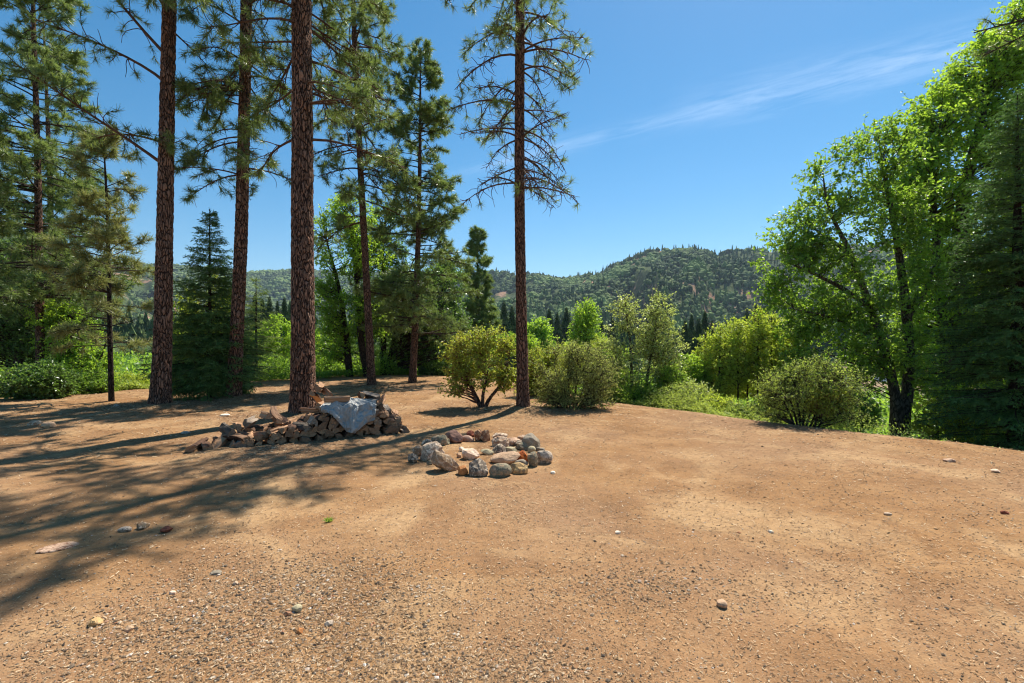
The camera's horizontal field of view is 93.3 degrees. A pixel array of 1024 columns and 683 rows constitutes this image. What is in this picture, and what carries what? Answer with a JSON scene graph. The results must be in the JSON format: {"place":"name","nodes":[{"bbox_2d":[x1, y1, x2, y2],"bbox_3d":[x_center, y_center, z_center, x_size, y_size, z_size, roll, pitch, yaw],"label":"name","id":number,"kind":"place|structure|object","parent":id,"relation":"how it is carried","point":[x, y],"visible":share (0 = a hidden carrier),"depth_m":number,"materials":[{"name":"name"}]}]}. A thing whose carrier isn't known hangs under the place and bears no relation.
{"place":"outdoors","nodes":[
{"label":"outdoors","id":0,"kind":"place"},
{"bbox_2d":[0,235,994,331],"bbox_3d":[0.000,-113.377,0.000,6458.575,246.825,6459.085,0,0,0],"label":"hills","id":1,"kind":"structure","parent":0,"point":[640,277],"depth_m":628.68,"materials":[{"name":"plant"}]},
{"bbox_2d":[0,300,1004,386],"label":"valley forest","id":2,"kind":"object","parent":1,"relation":"on","point":[144,330],"visible":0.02,"depth_m":139.90,"materials":[{"name":"green plant"}]},
{"bbox_2d":[43,244,968,349],"bbox_3d":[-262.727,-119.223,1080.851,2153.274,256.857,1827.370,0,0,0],"label":"hillside forest","id":3,"kind":"object","parent":1,"relation":"on","point":[280,279],"visible":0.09,"depth_m":721.43,"materials":[{"name":"green plant"}]},
{"bbox_2d":[87,243,1007,349],"bbox_3d":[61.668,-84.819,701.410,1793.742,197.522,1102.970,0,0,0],"label":"hillside brush","id":4,"kind":"object","parent":1,"relation":"on","point":[664,258],"visible":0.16,"depth_m":626.78,"materials":[{"name":"green plant"}]},
{"bbox_2d":[0,0,1022,277],"label":"sky","id":5,"kind":"structure","parent":0,"point":[691,122],"materials":[{"name":"blue"}]},
{"bbox_2d":[0,366,1023,682],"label":"ground","id":6,"kind":"structure","parent":0,"point":[50,528],"depth_m":3.69,"materials":[{"name":"soil"}]},
{"bbox_2d":[0,354,83,399],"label":"shrub","id":7,"kind":"object","parent":6,"relation":"on","point":[41,380],"visible":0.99,"depth_m":12.70,"materials":[{"name":"green plant"}]},
{"bbox_2d":[0,237,106,378],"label":"oak tree","id":8,"kind":"object","parent":6,"relation":"on","point":[15,345],"visible":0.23,"depth_m":20.27,"materials":[{"name":"green plant"}]},
{"bbox_2d":[0,20,111,358],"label":"conical pine","id":9,"kind":"object","parent":6,"relation":"on","point":[53,117],"visible":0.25,"depth_m":19.31,"materials":[{"name":"green plant"}]},
{"bbox_2d":[36,541,78,552],"bbox_3d":[-3.314,1.501,3.536,0.234,0.018,0.171,0,0,-32],"label":"yard stone","id":10,"kind":"object","parent":6,"relation":"on","point":[57,547],"visible":1,"depth_m":3.51,"materials":[{"name":"stone"}]},
{"bbox_2d":[0,0,144,364],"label":"conical pine","id":11,"kind":"object","parent":6,"relation":"on","point":[14,290],"visible":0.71,"depth_m":16.36,"materials":[{"name":"green plant"}]},
{"bbox_2d":[23,298,126,382],"bbox_3d":[-15.166,0.170,16.944,3.002,3.755,2.336,0,0,21],"label":"oak tree","id":12,"kind":"object","parent":6,"relation":"on","point":[71,356],"visible":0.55,"depth_m":16.61,"materials":[{"name":"green plant"}]},
{"bbox_2d":[0,375,174,397],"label":"undergrowth","id":13,"kind":"object","parent":6,"relation":"on","point":[144,386],"visible":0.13,"depth_m":15.02,"materials":[{"name":"green plant"}]},
{"bbox_2d":[22,124,155,400],"bbox_3d":[-10.096,-1.942,12.076,2.736,7.106,2.606,0,0,0],"label":"young pine","id":14,"kind":"object","parent":6,"relation":"on","point":[113,232],"visible":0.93,"depth_m":11.78,"materials":[{"name":"green plant"}]},
{"bbox_2d":[72,365,123,394],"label":"shrub","id":15,"kind":"object","parent":6,"relation":"on","point":[99,385],"visible":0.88,"depth_m":13.88,"materials":[{"name":"green plant"}]},
{"bbox_2d":[0,0,221,404],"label":"tall pine","id":16,"kind":"object","parent":6,"relation":"on","point":[160,389],"visible":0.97,"depth_m":10.76,"materials":[{"name":"green plant"}]},
{"bbox_2d":[114,369,149,390],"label":"shrub","id":17,"kind":"object","parent":6,"relation":"on","point":[128,376],"visible":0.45,"depth_m":15.38,"materials":[{"name":"green plant"}]},
{"bbox_2d":[172,288,204,360],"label":"shrub","id":18,"kind":"object","parent":6,"relation":"on","point":[179,309],"visible":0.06,"depth_m":17.83,"materials":[{"name":"green plant"}]},
{"bbox_2d":[185,437,208,452],"bbox_3d":[-4.423,1.468,6.781,0.193,0.108,0.408,-27,8,-6],"label":"firewood log","id":19,"kind":"object","parent":6,"relation":"on","point":[193,447],"visible":0.87,"depth_m":6.67,"materials":[{"name":"brown wood"}]},
{"bbox_2d":[130,208,274,401],"bbox_3d":[-7.871,-0.871,12.554,2.967,5.220,2.825,0,0,0],"label":"young fir","id":20,"kind":"object","parent":6,"relation":"on","point":[205,376],"visible":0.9,"depth_m":12.23,"materials":[{"name":"green plant"}]},
{"bbox_2d":[214,432,227,448],"bbox_3d":[-4.168,1.458,6.900,0.111,0.150,0.389,-25,24,14],"label":"firewood log","id":21,"kind":"object","parent":6,"relation":"on","point":[221,441],"visible":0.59,"depth_m":6.91,"materials":[{"name":"brown wood"}]},
{"bbox_2d":[172,0,313,395],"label":"tall pine","id":22,"kind":"object","parent":6,"relation":"on","point":[228,85],"visible":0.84,"depth_m":12.26,"materials":[{"name":"green plant"}]},
{"bbox_2d":[246,436,255,445],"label":"firewood log","id":23,"kind":"object","parent":6,"relation":"on","point":[251,441],"visible":0.69,"depth_m":6.92,"materials":[{"name":"brown wood"}]},
{"bbox_2d":[223,433,250,441],"bbox_3d":[-3.967,1.392,6.999,0.392,0.129,0.208,4,-18,18],"label":"firewood log","id":24,"kind":"object","parent":23,"relation":"on","point":[239,437],"visible":0.84,"depth_m":6.93,"materials":[{"name":"brown wood"}]},
{"bbox_2d":[219,422,235,436],"bbox_3d":[-4.182,1.303,7.105,0.430,0.144,0.113,9,-26,42],"label":"firewood log","id":25,"kind":"object","parent":24,"relation":"on","point":[226,429],"visible":0.99,"depth_m":7.03,"materials":[{"name":"wood"}]},
{"bbox_2d":[245,293,262,347],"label":"valley conifer","id":26,"kind":"object","parent":6,"relation":"on","point":[259,318],"visible":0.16,"depth_m":94.63,"materials":[{"name":"green plant"}]},
{"bbox_2d":[244,277,290,379],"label":"young fir","id":27,"kind":"object","parent":6,"relation":"on","point":[255,312],"visible":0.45,"depth_m":18.99,"materials":[{"name":"green plant"}]},
{"bbox_2d":[261,297,279,344],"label":"valley conifer","id":28,"kind":"object","parent":6,"relation":"on","point":[269,305],"visible":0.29,"depth_m":99.68,"materials":[{"name":"green plant"}]},
{"bbox_2d":[251,313,290,362],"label":"shrub","id":29,"kind":"object","parent":6,"relation":"on","point":[287,337],"visible":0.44,"depth_m":22.75,"materials":[{"name":"green plant"}]},
{"bbox_2d":[273,297,290,345],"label":"valley conifer","id":30,"kind":"object","parent":6,"relation":"on","point":[285,313],"visible":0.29,"depth_m":97.64,"materials":[{"name":"green plant"}]},
{"bbox_2d":[195,0,413,413],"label":"tall pine","id":31,"kind":"object","parent":6,"relation":"on","point":[304,80],"visible":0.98,"depth_m":9.58,"materials":[{"name":"green plant"}]},
{"bbox_2d":[316,334,360,368],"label":"shrub","id":32,"kind":"object","parent":6,"relation":"on","point":[356,351],"visible":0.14,"depth_m":22.84,"materials":[{"name":"green plant"}]},
{"bbox_2d":[244,349,451,380],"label":"undergrowth","id":33,"kind":"object","parent":6,"relation":"on","point":[330,372],"visible":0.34,"depth_m":20.64,"materials":[{"name":"green plant"}]},
{"bbox_2d":[313,192,395,376],"bbox_3d":[-6.801,-2.461,20.458,4.360,8.087,3.182,0,0,0],"label":"oak tree","id":34,"kind":"object","parent":6,"relation":"on","point":[332,328],"visible":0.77,"depth_m":20.20,"materials":[{"name":"green plant"}]},
{"bbox_2d":[312,0,424,384],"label":"tall pine","id":35,"kind":"object","parent":6,"relation":"on","point":[347,190],"visible":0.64,"depth_m":15.50,"materials":[{"name":"green plant"}]},
{"bbox_2d":[355,334,393,366],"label":"shrub","id":36,"kind":"object","parent":6,"relation":"on","point":[376,351],"visible":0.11,"depth_m":23.89,"materials":[{"name":"green plant"}]},
{"bbox_2d":[358,199,461,374],"bbox_3d":[-4.626,-2.486,21.962,5.114,8.180,2.936,0,0,0],"label":"oak tree","id":37,"kind":"object","parent":6,"relation":"on","point":[401,350],"visible":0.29,"depth_m":21.74,"materials":[{"name":"green plant"}]},
{"bbox_2d":[348,35,485,382],"bbox_3d":[-3.318,-4.713,17.557,4.955,12.685,4.579,0,0,19],"label":"conical pine","id":38,"kind":"object","parent":6,"relation":"on","point":[407,299],"visible":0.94,"depth_m":17.45,"materials":[{"name":"green plant"}]},
{"bbox_2d":[420,441,444,460],"bbox_3d":[-1.016,1.417,6.163,0.308,0.264,0.278,0,0,0],"label":"ring stone","id":39,"kind":"object","parent":6,"relation":"on","point":[428,449],"visible":0.7,"depth_m":6.09,"materials":[{"name":"stone"}]},
{"bbox_2d":[418,355,452,375],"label":"shrub","id":40,"kind":"object","parent":6,"relation":"on","point":[429,371],"visible":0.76,"depth_m":21.61,"materials":[{"name":"green plant"}]},
{"bbox_2d":[431,435,449,445],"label":"ring stone","id":41,"kind":"object","parent":6,"relation":"on","point":[442,440],"visible":0.65,"depth_m":6.92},
{"bbox_2d":[431,450,458,471],"bbox_3d":[-0.778,1.411,5.657,0.314,0.284,0.232,0,0,-25],"label":"ring stone","id":42,"kind":"object","parent":6,"relation":"on","point":[444,461],"visible":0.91,"depth_m":5.57,"materials":[{"name":"stone"}]},
{"bbox_2d":[419,256,480,363],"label":"oak tree","id":43,"kind":"object","parent":6,"relation":"on","point":[456,307],"visible":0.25,"depth_m":23.56,"materials":[{"name":"green plant"}]},
{"bbox_2d":[445,430,463,442],"bbox_3d":[-0.853,1.418,7.154,0.283,0.225,0.228,0,0,0],"label":"ring stone","id":44,"kind":"object","parent":6,"relation":"on","point":[454,436],"visible":0.84,"depth_m":7.08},
{"bbox_2d":[462,448,478,459],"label":"ring stone","id":45,"kind":"object","parent":6,"relation":"on","point":[470,453],"visible":0.93,"depth_m":6.09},
{"bbox_2d":[469,458,487,476],"bbox_3d":[-0.376,1.433,5.457,0.227,0.241,0.254,0,0,0],"label":"ring stone","id":46,"kind":"object","parent":6,"relation":"on","point":[478,467],"visible":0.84,"depth_m":5.36,"materials":[{"name":"stone"}]},
{"bbox_2d":[462,225,501,379],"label":"conical pine","id":47,"kind":"object","parent":6,"relation":"on","point":[475,245],"visible":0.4,"depth_m":32.47,"materials":[{"name":"green plant"}]},
{"bbox_2d":[437,321,529,406],"bbox_3d":[-0.642,0.544,11.010,2.131,2.042,1.380,0,0,0],"label":"manzanita bush","id":48,"kind":"object","parent":6,"relation":"on","point":[464,367],"visible":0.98,"depth_m":10.82,"materials":[{"name":"green plant"}]},
{"bbox_2d":[489,301,509,368],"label":"valley conifer","id":49,"kind":"object","parent":6,"relation":"on","point":[503,316],"visible":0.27,"depth_m":119.54,"materials":[{"name":"green plant"}]},
{"bbox_2d":[1,348,998,440],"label":"undergrowth","id":50,"kind":"object","parent":6,"relation":"on","point":[137,362],"visible":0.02,"depth_m":48.79,"materials":[{"name":"green plant"}]},
{"bbox_2d":[489,463,511,476],"bbox_3d":[-0.130,1.435,5.370,0.239,0.165,0.165,0,0,28],"label":"ring stone","id":51,"kind":"object","parent":6,"relation":"on","point":[500,470],"visible":0.91,"depth_m":5.31,"materials":[{"name":"stone"}]},
{"bbox_2d":[492,436,509,446],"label":"ring stone","id":52,"kind":"object","parent":6,"relation":"on","point":[503,441],"visible":0.79,"depth_m":6.84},
{"bbox_2d":[490,451,519,463],"bbox_3d":[-0.083,1.438,5.950,0.374,0.177,0.238,0,0,0],"label":"ring stone","id":53,"kind":"object","parent":6,"relation":"on","point":[510,457],"visible":0.85,"depth_m":5.88,"materials":[{"name":"stone"}]},
{"bbox_2d":[495,306,516,371],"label":"valley conifer","id":54,"kind":"object","parent":6,"relation":"on","point":[511,324],"visible":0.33,"depth_m":104.44,"materials":[{"name":"green plant"}]},
{"bbox_2d":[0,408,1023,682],"bbox_3d":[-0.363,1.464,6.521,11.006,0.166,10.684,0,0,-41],"label":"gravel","id":55,"kind":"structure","parent":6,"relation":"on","point":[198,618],"depth_m":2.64,"materials":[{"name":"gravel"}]},
{"bbox_2d":[488,331,540,382],"bbox_3d":[-0.055,0.768,20.070,2.566,2.593,2.385,0,0,0],"label":"shrub","id":56,"kind":"object","parent":6,"relation":"on","point":[531,341],"visible":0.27,"depth_m":19.68,"materials":[{"name":"green plant"}]},
{"bbox_2d":[440,0,594,406],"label":"tall pine","id":57,"kind":"object","parent":6,"relation":"on","point":[520,27],"visible":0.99,"depth_m":10.42,"materials":[{"name":"green plant"}]},
{"bbox_2d":[510,462,527,473],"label":"ring stone","id":58,"kind":"object","parent":6,"relation":"on","point":[519,468],"visible":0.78,"depth_m":5.44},
{"bbox_2d":[522,433,539,447],"bbox_3d":[0.266,1.420,6.777,0.260,0.270,0.253,0,0,19],"label":"ring stone","id":59,"kind":"object","parent":6,"relation":"on","point":[530,439],"visible":0.64,"depth_m":6.68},
{"bbox_2d":[527,451,537,466],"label":"ring stone","id":60,"kind":"object","parent":6,"relation":"on","point":[532,457],"visible":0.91,"depth_m":5.74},
{"bbox_2d":[509,345,566,396],"bbox_3d":[0.767,0.817,13.216,1.720,1.571,1.373,0,0,0],"label":"manzanita bush","id":61,"kind":"object","parent":6,"relation":"on","point":[546,359],"visible":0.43,"depth_m":12.99,"materials":[{"name":"green plant"}]},
{"bbox_2d":[527,315,559,359],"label":"round leafy tree","id":62,"kind":"object","parent":6,"relation":"on","point":[539,330],"visible":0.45,"depth_m":61.09,"materials":[{"name":"green plant"}]},
{"bbox_2d":[536,450,552,463],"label":"ring stone","id":63,"kind":"object","parent":6,"relation":"on","point":[544,457],"visible":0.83,"depth_m":5.90,"materials":[{"name":"stone"}]},
{"bbox_2d":[543,313,564,366],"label":"valley conifer","id":64,"kind":"object","parent":6,"relation":"on","point":[557,329],"visible":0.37,"depth_m":114.61,"materials":[{"name":"green plant"}]},
{"bbox_2d":[560,307,572,344],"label":"valley conifer","id":65,"kind":"object","parent":6,"relation":"on","point":[566,320],"visible":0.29,"depth_m":129.45,"materials":[{"name":"green plant"}]},
{"bbox_2d":[530,335,624,409],"bbox_3d":[1.475,0.809,10.879,2.249,1.910,1.544,0,0,-15],"label":"olive bush","id":66,"kind":"object","parent":6,"relation":"on","point":[576,379],"visible":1,"depth_m":10.69,"materials":[{"name":"green plant"}]},
{"bbox_2d":[562,297,606,373],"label":"pointed leafy tree","id":67,"kind":"object","parent":6,"relation":"on","point":[590,322],"visible":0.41,"depth_m":23.70,"materials":[{"name":"green plant"}]},
{"bbox_2d":[599,365,639,404],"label":"shrub","id":68,"kind":"object","parent":6,"relation":"on","point":[623,394],"visible":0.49,"depth_m":12.43,"materials":[{"name":"green plant"}]},
{"bbox_2d":[594,289,651,394],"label":"young tree","id":69,"kind":"object","parent":6,"relation":"on","point":[625,325],"visible":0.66,"depth_m":13.42,"materials":[{"name":"green plant"}]},
{"bbox_2d":[628,380,674,408],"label":"shrub","id":70,"kind":"object","parent":6,"relation":"on","point":[639,396],"visible":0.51,"depth_m":12.68,"materials":[{"name":"green plant"}]},
{"bbox_2d":[631,283,693,398],"bbox_3d":[4.146,0.331,13.537,1.921,3.981,1.713,0,0,0],"label":"young tree","id":71,"kind":"object","parent":6,"relation":"on","point":[662,355],"visible":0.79,"depth_m":13.40,"materials":[{"name":"green plant"}]},
{"bbox_2d":[652,358,694,406],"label":"shrub","id":72,"kind":"object","parent":6,"relation":"on","point":[666,371],"visible":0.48,"depth_m":12.87,"materials":[{"name":"green plant"}]},
{"bbox_2d":[675,321,691,367],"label":"valley conifer","id":73,"kind":"object","parent":6,"relation":"on","point":[686,335],"visible":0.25,"depth_m":87.58,"materials":[{"name":"green plant"}]},
{"bbox_2d":[669,352,714,392],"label":"shrub","id":74,"kind":"object","parent":6,"relation":"on","point":[697,373],"visible":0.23,"depth_m":13.93,"materials":[{"name":"green plant"}]},
{"bbox_2d":[669,377,717,411],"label":"shrub","id":75,"kind":"object","parent":6,"relation":"on","point":[705,391],"visible":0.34,"depth_m":12.44,"materials":[{"name":"green plant"}]},
{"bbox_2d":[686,319,705,362],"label":"valley conifer","id":76,"kind":"object","parent":6,"relation":"on","point":[698,331],"visible":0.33,"depth_m":83.77,"materials":[{"name":"green plant"}]},
{"bbox_2d":[688,327,718,395],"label":"alder sapling","id":77,"kind":"object","parent":6,"relation":"on","point":[706,339],"visible":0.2,"depth_m":14.44,"materials":[{"name":"green plant"}]},
{"bbox_2d":[700,311,709,337],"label":"valley conifer","id":78,"kind":"object","parent":6,"relation":"on","point":[704,323],"visible":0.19,"depth_m":94.73,"materials":[{"name":"green plant"}]},
{"bbox_2d":[691,388,735,414],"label":"shrub","id":79,"kind":"object","parent":6,"relation":"on","point":[714,398],"visible":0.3,"depth_m":11.49,"materials":[{"name":"green plant"}]},
{"bbox_2d":[702,321,742,400],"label":"alder sapling","id":80,"kind":"object","parent":6,"relation":"on","point":[725,370],"visible":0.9,"depth_m":13.85,"materials":[{"name":"green plant"}]},
{"bbox_2d":[711,315,743,398],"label":"alder sapling","id":81,"kind":"object","parent":6,"relation":"on","point":[731,388],"visible":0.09,"depth_m":14.88,"materials":[{"name":"green plant"}]},
{"bbox_2d":[722,313,755,401],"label":"alder sapling","id":82,"kind":"object","parent":6,"relation":"on","point":[741,343],"visible":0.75,"depth_m":14.01,"materials":[{"name":"green plant"}]},
{"bbox_2d":[609,381,873,432],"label":"undergrowth","id":83,"kind":"object","parent":6,"relation":"on","point":[670,400],"visible":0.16,"depth_m":10.95,"materials":[{"name":"green plant"}]},
{"bbox_2d":[721,397,769,420],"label":"shrub","id":84,"kind":"object","parent":6,"relation":"on","point":[738,407],"visible":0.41,"depth_m":10.66,"materials":[{"name":"green plant"}]},
{"bbox_2d":[720,350,774,405],"bbox_3d":[8.638,2.307,16.992,2.447,4.389,2.406,0,0,35],"label":"shrub","id":85,"kind":"object","parent":6,"relation":"on","point":[744,394],"visible":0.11,"depth_m":16.85,"materials":[{"name":"green plant"}]},
{"bbox_2d":[734,315,764,403],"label":"alder sapling","id":86,"kind":"object","parent":6,"relation":"on","point":[747,389],"visible":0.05,"depth_m":15.18,"materials":[{"name":"green plant"}]},
{"bbox_2d":[740,301,778,399],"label":"alder sapling","id":87,"kind":"object","parent":6,"relation":"on","point":[759,355],"visible":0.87,"depth_m":13.85,"materials":[{"name":"green plant"}]},
{"bbox_2d":[746,393,789,423],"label":"shrub","id":88,"kind":"object","parent":6,"relation":"on","point":[758,401],"visible":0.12,"depth_m":11.29,"materials":[{"name":"green plant"}]},
{"bbox_2d":[756,311,784,387],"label":"alder sapling","id":89,"kind":"object","parent":6,"relation":"on","point":[771,322],"visible":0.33,"depth_m":14.45,"materials":[{"name":"green plant"}]},
{"bbox_2d":[773,328,817,391],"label":"alder sapling","id":90,"kind":"object","parent":6,"relation":"on","point":[787,341],"visible":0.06,"depth_m":14.15,"materials":[{"name":"green plant"}]},
{"bbox_2d":[773,343,829,425],"bbox_3d":[7.441,1.664,12.402,1.511,3.317,1.403,0,0,0],"label":"shrub","id":91,"kind":"object","parent":6,"relation":"on","point":[791,354],"visible":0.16,"depth_m":12.40,"materials":[{"name":"green plant"}]},
{"bbox_2d":[746,348,876,430],"bbox_3d":[5.492,0.933,8.947,2.355,1.648,1.482,0,0,0],"label":"olive bush","id":92,"kind":"object","parent":6,"relation":"on","point":[795,375],"visible":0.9,"depth_m":8.85,"materials":[{"name":"green plant"}]},
{"bbox_2d":[804,387,853,427],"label":"manzanita bush","id":93,"kind":"object","parent":6,"relation":"on","point":[821,405],"visible":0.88,"depth_m":8.66,"materials":[{"name":"green plant"}]},
{"bbox_2d":[746,110,959,437],"bbox_3d":[9.407,-1.029,13.257,5.729,10.702,2.946,0,0,0],"label":"alder tree","id":94,"kind":"object","parent":6,"relation":"on","point":[808,251],"visible":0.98,"depth_m":12.97,"materials":[{"name":"green plant"}]},
{"bbox_2d":[829,387,886,433],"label":"shrub","id":95,"kind":"object","parent":6,"relation":"on","point":[875,411],"visible":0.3,"depth_m":10.95,"materials":[{"name":"green plant"}]},
{"bbox_2d":[809,410,1019,450],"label":"undergrowth","id":96,"kind":"object","parent":6,"relation":"on","point":[889,431],"visible":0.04,"depth_m":8.77,"materials":[{"name":"green plant"}]},
{"bbox_2d":[900,397,992,442],"bbox_3d":[11.313,2.853,12.535,1.774,3.024,1.863,0,0,-43],"label":"shrub","id":97,"kind":"object","parent":6,"relation":"on","point":[928,428],"visible":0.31,"depth_m":12.44,"materials":[{"name":"green plant"}]},
{"bbox_2d":[874,0,1023,441],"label":"tall leafy tree","id":98,"kind":"object","parent":6,"relation":"on","point":[971,100],"visible":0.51,"depth_m":14.64,"materials":[{"name":"green plant"}]},
{"bbox_2d":[912,89,1023,451],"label":"fir tree","id":99,"kind":"object","parent":6,"relation":"on","point":[1008,350],"visible":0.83,"depth_m":11.04,"materials":[{"name":"green plant"}]},
{"bbox_2d":[968,6,1023,61],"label":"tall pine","id":100,"kind":"object","parent":6,"relation":"on","point":[984,54],"visible":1,"depth_m":9.94,"materials":[{"name":"green plant"}]},
{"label":"firewood log","id":101,"kind":"object","parent":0,"visible":0},
{"bbox_2d":[244,424,260,431],"bbox_3d":[-4.019,1.373,7.524,0.204,0.115,0.408,18,-4,-7],"label":"firewood log","id":102,"kind":"object","parent":101,"relation":"on","point":[251,428],"visible":0.56,"depth_m":7.38,"materials":[{"name":"brown wood"}]},
{"bbox_2d":[243,416,259,428],"bbox_3d":[-3.986,1.226,7.402,0.123,0.145,0.422,-9,2,-11],"label":"firewood log","id":103,"kind":"object","parent":102,"relation":"on","point":[250,421],"visible":1,"depth_m":7.30,"materials":[{"name":"wood"}]},
{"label":"firewood log","id":104,"kind":"object","parent":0,"visible":0},
{"bbox_2d":[269,406,282,421],"bbox_3d":[-3.816,1.194,7.806,0.430,0.163,0.131,35,-19,38],"label":"firewood log","id":105,"kind":"object","parent":104,"relation":"on","point":[273,410],"visible":0.75,"depth_m":7.79,"materials":[{"name":"brown wood"}]},
{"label":"firewood log","id":106,"kind":"object","parent":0,"visible":0},
{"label":"firewood log","id":107,"kind":"object","parent":106,"relation":"on","visible":0},
{"bbox_2d":[319,397,375,432],"bbox_3d":[-2.612,1.143,7.678,0.827,0.541,0.689,0,0,-26],"label":"tarp","id":108,"kind":"object","parent":107,"relation":"on","point":[353,415],"visible":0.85,"depth_m":7.46,"materials":[{"name":"silver plastic"}]},
{"bbox_2d":[323,396,350,402],"bbox_3d":[-2.702,0.884,7.475,0.391,0.113,0.101,3,-30,-32],"label":"firewood log","id":109,"kind":"object","parent":108,"relation":"on","point":[329,399],"visible":1,"depth_m":7.44,"materials":[{"name":"brown wood"}]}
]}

